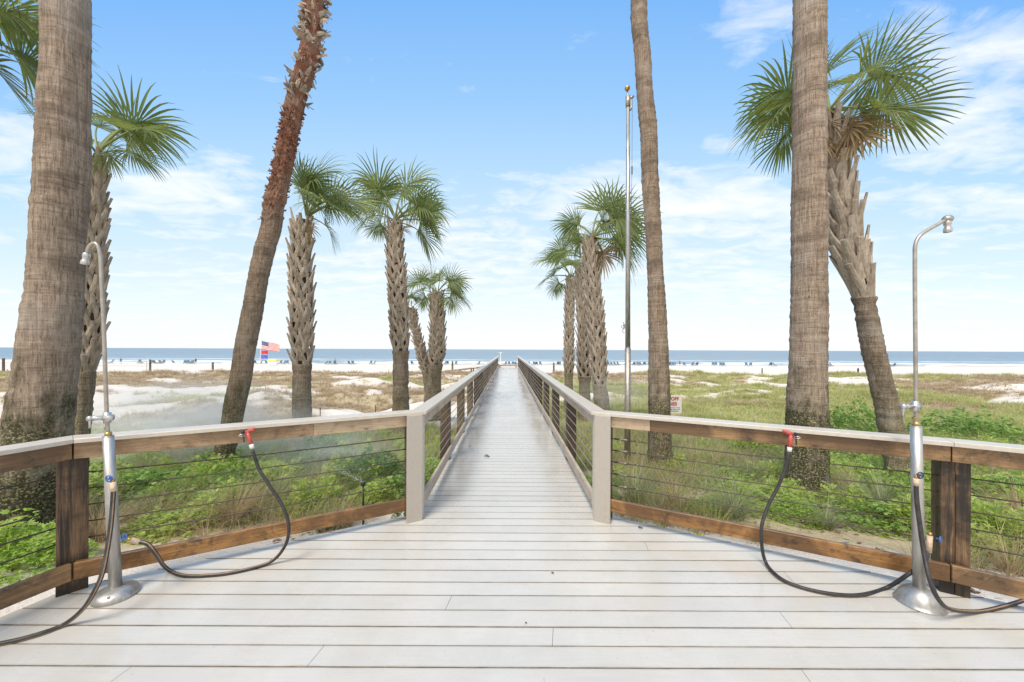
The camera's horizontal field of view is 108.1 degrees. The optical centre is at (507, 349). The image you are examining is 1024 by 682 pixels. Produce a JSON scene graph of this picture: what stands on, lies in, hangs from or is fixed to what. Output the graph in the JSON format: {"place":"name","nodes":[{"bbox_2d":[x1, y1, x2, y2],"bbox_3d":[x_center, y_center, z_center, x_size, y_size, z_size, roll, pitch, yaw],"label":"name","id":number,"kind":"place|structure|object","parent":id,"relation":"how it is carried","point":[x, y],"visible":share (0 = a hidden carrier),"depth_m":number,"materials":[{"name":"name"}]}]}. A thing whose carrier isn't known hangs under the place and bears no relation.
{"place":"outdoors","nodes":[
{"label":"outdoors","id":0,"kind":"place"},
{"bbox_2d":[0,362,1023,616],"bbox_3d":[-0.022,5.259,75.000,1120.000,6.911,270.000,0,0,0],"label":"sand ground","id":1,"kind":"structure","parent":0,"point":[130,398],"depth_m":20.07,"materials":[{"name":"white sand"}]},
{"bbox_2d":[2,358,4,370],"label":"beach post","id":2,"kind":"object","parent":1,"relation":"on","point":[3,363],"visible":0.71,"depth_m":51.92,"materials":[{"name":"brown wood"}]},
{"bbox_2d":[0,0,92,538],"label":"palm tree","id":3,"kind":"object","parent":1,"relation":"on","point":[40,398],"visible":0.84,"depth_m":3.47,"materials":[{"name":"brown plant"}]},
{"bbox_2d":[0,533,100,586],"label":"bush","id":4,"kind":"object","parent":1,"relation":"on","point":[44,543],"visible":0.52,"depth_m":2.98,"materials":[{"name":"green plant"}]},
{"bbox_2d":[0,0,101,118],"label":"palm tree","id":5,"kind":"object","parent":1,"relation":"on","point":[19,24],"visible":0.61,"depth_m":4.00,"materials":[{"name":"green plant"}]},
{"bbox_2d":[8,482,186,557],"bbox_3d":[-3.883,1.592,3.492,1.358,0.486,1.394,0,0,21],"label":"grass clump","id":6,"kind":"object","parent":1,"relation":"on","point":[97,530],"visible":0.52,"depth_m":3.59,"materials":[{"name":"green plant"}]},
{"bbox_2d":[13,66,199,467],"bbox_3d":[-5.825,-0.852,5.601,2.222,6.359,1.664,0,0,0],"label":"palm tree","id":7,"kind":"object","parent":1,"relation":"on","point":[144,132],"visible":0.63,"depth_m":5.46,"materials":[{"name":"green plant"}]},
{"bbox_2d":[97,361,146,369],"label":"volleyball net","id":8,"kind":"object","parent":1,"relation":"on","point":[127,361],"visible":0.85,"depth_m":71.99,"materials":[{"name":"fabric"}]},
{"bbox_2d":[163,363,178,366],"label":"sand fence","id":9,"kind":"object","parent":1,"relation":"on","point":[170,364],"visible":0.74,"depth_m":87.98,"materials":[{"name":"fabric"}]},
{"bbox_2d":[128,459,313,541],"bbox_3d":[-2.907,1.558,3.933,1.708,0.626,1.739,0,0,0],"label":"grass clump","id":10,"kind":"object","parent":1,"relation":"on","point":[238,508],"visible":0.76,"depth_m":3.97,"materials":[{"name":"green plant"}]},
{"bbox_2d":[221,362,230,366],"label":"sand fence","id":11,"kind":"object","parent":1,"relation":"on","point":[225,364],"visible":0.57,"depth_m":87.98,"materials":[{"name":"fabric"}]},
{"bbox_2d":[259,332,278,371],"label":"beach flagpole","id":12,"kind":"object","parent":1,"relation":"on","point":[269,346],"visible":1,"depth_m":66.96,"materials":[{"name":"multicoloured fabric"}]},
{"bbox_2d":[209,0,331,462],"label":"palm tree","id":13,"kind":"object","parent":1,"relation":"on","point":[313,18],"visible":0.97,"depth_m":5.89,"materials":[{"name":"brown plant"}]},
{"bbox_2d":[184,448,359,514],"bbox_3d":[-2.796,1.594,4.630,1.894,0.632,1.796,0,0,0],"label":"grass clump","id":14,"kind":"object","parent":1,"relation":"on","point":[278,485],"visible":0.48,"depth_m":4.66,"materials":[{"name":"green plant"}]},
{"bbox_2d":[267,359,278,365],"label":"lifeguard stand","id":15,"kind":"object","parent":1,"relation":"on","point":[271,363],"visible":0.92,"depth_m":99.48,"materials":[{"name":"white wood"}]},
{"bbox_2d":[277,435,357,476],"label":"bush","id":16,"kind":"object","parent":1,"relation":"on","point":[316,444],"visible":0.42,"depth_m":5.95,"materials":[{"name":"green plant"}]},
{"bbox_2d":[312,363,324,367],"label":"sand fence","id":17,"kind":"object","parent":1,"relation":"on","point":[319,365],"visible":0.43,"depth_m":87.98,"materials":[{"name":"fabric"}]},
{"bbox_2d":[295,496,377,530],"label":"grass clump","id":18,"kind":"object","parent":1,"relation":"on","point":[348,524],"visible":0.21,"depth_m":4.03,"materials":[{"name":"green plant"}]},
{"bbox_2d":[285,151,392,447],"bbox_3d":[-3.865,-0.893,7.730,2.248,6.425,1.850,0,0,20],"label":"palm tree","id":19,"kind":"object","parent":1,"relation":"on","point":[300,292],"visible":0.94,"depth_m":7.64,"materials":[{"name":"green plant"}]},
{"bbox_2d":[333,466,365,524],"bbox_3d":[-1.751,1.613,4.067,0.353,0.653,0.127,0,0,0],"label":"sprinkler","id":20,"kind":"object","parent":1,"relation":"on","point":[362,483],"visible":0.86,"depth_m":4.09,"materials":[{"name":"black plastic"}]},
{"bbox_2d":[331,441,403,491],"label":"bush","id":21,"kind":"object","parent":1,"relation":"on","point":[363,458],"visible":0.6,"depth_m":5.23,"materials":[{"name":"green plant"}]},
{"bbox_2d":[339,145,457,435],"bbox_3d":[-2.796,-1.246,9.668,2.993,7.507,2.075,0,0,0],"label":"palm tree","id":22,"kind":"object","parent":1,"relation":"on","point":[425,208],"visible":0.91,"depth_m":9.43,"materials":[{"name":"green plant"}]},
{"bbox_2d":[408,292,429,391],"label":"palm tree","id":23,"kind":"object","parent":1,"relation":"on","point":[421,353],"visible":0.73,"depth_m":11.98,"materials":[{"name":"brown plant"}]},
{"bbox_2d":[424,455,441,481],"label":"bush","id":24,"kind":"object","parent":1,"relation":"on","point":[433,467],"visible":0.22,"depth_m":5.55,"materials":[{"name":"green plant"}]},
{"bbox_2d":[407,262,474,418],"bbox_3d":[-2.342,-0.347,11.985,2.638,5.025,1.617,0,0,0],"label":"palm tree","id":25,"kind":"object","parent":1,"relation":"on","point":[437,300],"visible":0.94,"depth_m":11.80,"materials":[{"name":"green plant"}]},
{"bbox_2d":[446,364,498,371],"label":"ramp railing","id":26,"kind":"object","parent":1,"relation":"on","point":[464,369],"visible":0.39,"depth_m":43.14,"materials":[{"name":"beige wood"}]},
{"bbox_2d":[0,368,1023,467],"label":"green dune grass","id":27,"kind":"structure","parent":1,"relation":"on","point":[731,413],"depth_m":19.55,"materials":[{"name":"green plant"}]},
{"bbox_2d":[0,423,1023,580],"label":"leafy ground cover","id":28,"kind":"object","parent":1,"relation":"on","point":[41,527],"visible":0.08,"depth_m":4.56,"materials":[{"name":"green plant"}]},
{"bbox_2d":[0,421,1023,559],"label":"tall weeds","id":29,"kind":"object","parent":1,"relation":"on","point":[990,509],"visible":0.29,"depth_m":4.55,"materials":[{"name":"green plant"}]},
{"bbox_2d":[1,421,1023,553],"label":"yellowish ground cover","id":30,"kind":"object","parent":1,"relation":"on","point":[158,520],"visible":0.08,"depth_m":4.69,"materials":[{"name":"green plant"}]},
{"bbox_2d":[6,438,1023,598],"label":"twig litter","id":31,"kind":"object","parent":1,"relation":"on","point":[803,522],"visible":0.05,"depth_m":3.78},
{"bbox_2d":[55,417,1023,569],"bbox_3d":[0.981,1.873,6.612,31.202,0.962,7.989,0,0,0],"label":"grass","id":32,"kind":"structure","parent":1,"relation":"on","point":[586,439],"depth_m":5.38,"materials":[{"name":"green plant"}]},
{"bbox_2d":[529,250,582,405],"bbox_3d":[2.204,-0.994,14.935,2.783,6.591,1.863,0,0,0],"label":"palm tree","id":33,"kind":"object","parent":1,"relation":"on","point":[568,358],"visible":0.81,"depth_m":14.87,"materials":[{"name":"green plant"}]},
{"bbox_2d":[89,426,1023,539],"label":"green ground cover","id":34,"kind":"object","parent":1,"relation":"on","point":[154,473],"visible":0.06,"depth_m":4.75,"materials":[{"name":"green plant"}]},
{"bbox_2d":[120,475,1023,566],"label":"sprigs","id":35,"kind":"object","parent":1,"relation":"on","point":[392,516],"visible":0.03,"depth_m":4.26,"materials":[{"name":"green plant"}]},
{"bbox_2d":[541,230,607,423],"bbox_3d":[2.180,-0.798,11.930,2.222,6.569,1.613,0,0,29],"label":"palm tree","id":36,"kind":"object","parent":1,"relation":"on","point":[582,365],"visible":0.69,"depth_m":11.84,"materials":[{"name":"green plant"}]},
{"bbox_2d":[582,470,591,484],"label":"bush","id":37,"kind":"object","parent":1,"relation":"on","point":[588,476],"visible":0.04,"depth_m":5.37,"materials":[{"name":"green plant"}]},
{"bbox_2d":[549,174,662,410],"bbox_3d":[2.395,-1.108,9.517,2.749,7.008,2.032,0,0,0],"label":"palm tree","id":38,"kind":"object","parent":1,"relation":"on","point":[594,262],"visible":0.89,"depth_m":9.36,"materials":[{"name":"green plant"}]},
{"bbox_2d":[621,85,633,461],"bbox_3d":[2.088,-1.243,6.500,0.220,6.747,0.103,0,0,0],"label":"flagpole","id":39,"kind":"object","parent":1,"relation":"on","point":[627,432],"visible":0.99,"depth_m":6.47,"materials":[{"name":"metal"}]},
{"bbox_2d":[573,447,701,507],"bbox_3d":[1.634,1.627,4.618,1.753,0.695,1.798,0,0,21],"label":"grass clump","id":40,"kind":"object","parent":1,"relation":"on","point":[637,482],"visible":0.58,"depth_m":4.75,"materials":[{"name":"plant"}]},
{"bbox_2d":[630,0,672,470],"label":"palm tree","id":41,"kind":"object","parent":1,"relation":"on","point":[659,399],"visible":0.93,"depth_m":6.08,"materials":[{"name":"brown plant"}]},
{"bbox_2d":[671,395,681,412],"bbox_3d":[3.045,1.506,7.021,0.452,1.278,0.062,0,0,0],"label":"warning sign","id":42,"kind":"object","parent":1,"relation":"on","point":[676,403],"visible":0.4,"depth_m":6.99,"materials":[{"name":"white metal"}]},
{"bbox_2d":[627,462,748,519],"bbox_3d":[1.997,1.699,4.500,1.476,0.511,1.548,0,0,0],"label":"grass clump","id":43,"kind":"object","parent":1,"relation":"on","point":[669,493],"visible":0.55,"depth_m":4.53,"materials":[{"name":"green plant"}]},
{"bbox_2d":[677,497,726,519],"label":"bush","id":44,"kind":"object","parent":1,"relation":"on","point":[712,505],"visible":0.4,"depth_m":4.26,"materials":[{"name":"green plant"}]},
{"bbox_2d":[658,461,839,529],"bbox_3d":[2.537,1.580,4.231,1.959,0.667,1.896,0,0,0],"label":"grass clump","id":45,"kind":"object","parent":1,"relation":"on","point":[738,513],"visible":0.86,"depth_m":4.18,"materials":[{"name":"green plant"}]},
{"bbox_2d":[763,492,832,529],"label":"bush","id":46,"kind":"object","parent":1,"relation":"on","point":[797,507],"visible":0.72,"depth_m":4.09,"materials":[{"name":"green plant"}]},
{"bbox_2d":[784,0,831,499],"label":"palm tree","id":47,"kind":"object","parent":1,"relation":"on","point":[807,397],"visible":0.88,"depth_m":4.84,"materials":[{"name":"brown plant"}]},
{"bbox_2d":[771,486,898,546],"bbox_3d":[3.384,1.678,3.897,1.171,0.423,1.176,0,0,-43],"label":"grass clump","id":48,"kind":"object","parent":1,"relation":"on","point":[827,525],"visible":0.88,"depth_m":3.87,"materials":[{"name":"plant"}]},
{"bbox_2d":[725,4,972,484],"bbox_3d":[4.817,-1.289,5.552,2.850,7.319,1.931,0,0,21],"label":"palm tree","id":49,"kind":"object","parent":1,"relation":"on","point":[851,251],"visible":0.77,"depth_m":5.37,"materials":[{"name":"green plant"}]},
{"bbox_2d":[829,395,906,434],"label":"bush","id":50,"kind":"object","parent":1,"relation":"on","point":[843,417],"visible":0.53,"depth_m":8.56,"materials":[{"name":"green plant"}]},
{"bbox_2d":[799,455,1005,536],"bbox_3d":[4.345,1.581,4.276,1.883,0.670,1.848,0,0,-42],"label":"grass clump","id":51,"kind":"object","parent":1,"relation":"on","point":[884,495],"visible":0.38,"depth_m":4.36,"materials":[{"name":"plant"}]},
{"bbox_2d":[925,365,942,369],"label":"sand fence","id":52,"kind":"object","parent":1,"relation":"on","point":[935,367],"visible":1,"depth_m":91.98,"materials":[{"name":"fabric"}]},
{"bbox_2d":[905,405,1023,441],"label":"bush","id":53,"kind":"object","parent":1,"relation":"on","point":[972,422],"visible":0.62,"depth_m":8.46,"materials":[{"name":"green plant"}]},
{"bbox_2d":[929,469,1023,521],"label":"grass clump","id":54,"kind":"object","parent":1,"relation":"on","point":[1014,505],"visible":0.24,"depth_m":4.10,"materials":[{"name":"green plant"}]},
{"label":"boardwalk joists","id":55,"kind":"structure","parent":1,"relation":"on","visible":0},
{"bbox_2d":[0,367,1023,681],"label":"boardwalk","id":56,"kind":"structure","parent":55,"relation":"on","point":[508,559],"depth_m":2.39,"materials":[{"name":"grey wood"}]},
{"bbox_2d":[0,475,116,645],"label":"garden hose","id":57,"kind":"object","parent":56,"relation":"on","point":[113,487],"visible":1,"depth_m":2.27,"materials":[{"name":"rubber"}]},
{"bbox_2d":[80,242,140,607],"bbox_3d":[-2.705,0.474,2.507,0.329,2.409,0.241,0,0,-31],"label":"outdoor shower","id":58,"kind":"object","parent":56,"relation":"on","point":[117,589],"visible":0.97,"depth_m":2.51,"materials":[{"name":"metal"}]},
{"bbox_2d":[120,428,290,577],"bbox_3d":[-2.179,1.155,2.791,0.966,1.066,0.371,0,0,-25],"label":"garden hose","id":59,"kind":"object","parent":56,"relation":"on","point":[155,553],"visible":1,"depth_m":2.83,"materials":[{"name":"rubber"}]},
{"bbox_2d":[0,356,498,609],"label":"cable railing","id":60,"kind":"object","parent":56,"relation":"on","point":[75,568],"visible":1,"depth_m":2.90,"materials":[{"name":"brown wood"}]},
{"bbox_2d":[517,356,1023,598],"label":"cable railing","id":61,"kind":"object","parent":56,"relation":"on","point":[952,571],"visible":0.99,"depth_m":2.90,"materials":[{"name":"brown wood"}]},
{"bbox_2d":[759,430,941,597],"bbox_3d":[2.422,1.171,2.634,1.060,1.079,0.336,0,0,25],"label":"garden hose","id":62,"kind":"object","parent":61,"relation":"hanging from","point":[929,546],"visible":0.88,"depth_m":2.66,"materials":[{"name":"rubber"}]},
{"bbox_2d":[892,215,953,615],"bbox_3d":[2.786,0.401,2.475,0.306,2.602,0.252,0,0,33],"label":"outdoor shower","id":63,"kind":"object","parent":56,"relation":"on","point":[916,594],"visible":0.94,"depth_m":2.48,"materials":[{"name":"metal"}]},
{"bbox_2d":[913,472,1023,613],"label":"garden hose","id":64,"kind":"object","parent":56,"relation":"on","point":[916,480],"visible":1,"depth_m":2.37,"materials":[{"name":"rubber"}]},
{"bbox_2d":[0,347,1023,365],"bbox_3d":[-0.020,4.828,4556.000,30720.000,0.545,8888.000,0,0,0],"label":"sea water","id":65,"kind":"structure","parent":0,"point":[687,357],"depth_m":259.65,"materials":[{"name":"blue liquid"}]},
{"bbox_2d":[0,368,1023,429],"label":"brown dune grass","id":66,"kind":"structure","parent":0,"point":[320,378],"depth_m":27.10,"materials":[{"name":"brown plant"}]},
{"bbox_2d":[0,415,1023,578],"bbox_3d":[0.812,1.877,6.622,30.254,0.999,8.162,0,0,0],"label":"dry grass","id":67,"kind":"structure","parent":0,"point":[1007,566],"depth_m":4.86,"materials":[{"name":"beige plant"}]},
{"bbox_2d":[0,0,1023,351],"label":"sky","id":68,"kind":"structure","parent":0,"point":[518,107],"materials":[{"name":"blue"}]},
{"bbox_2d":[89,416,1023,576],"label":"green grass","id":69,"kind":"structure","parent":0,"point":[638,493],"depth_m":4.78,"materials":[{"name":"green plant"}]}
]}

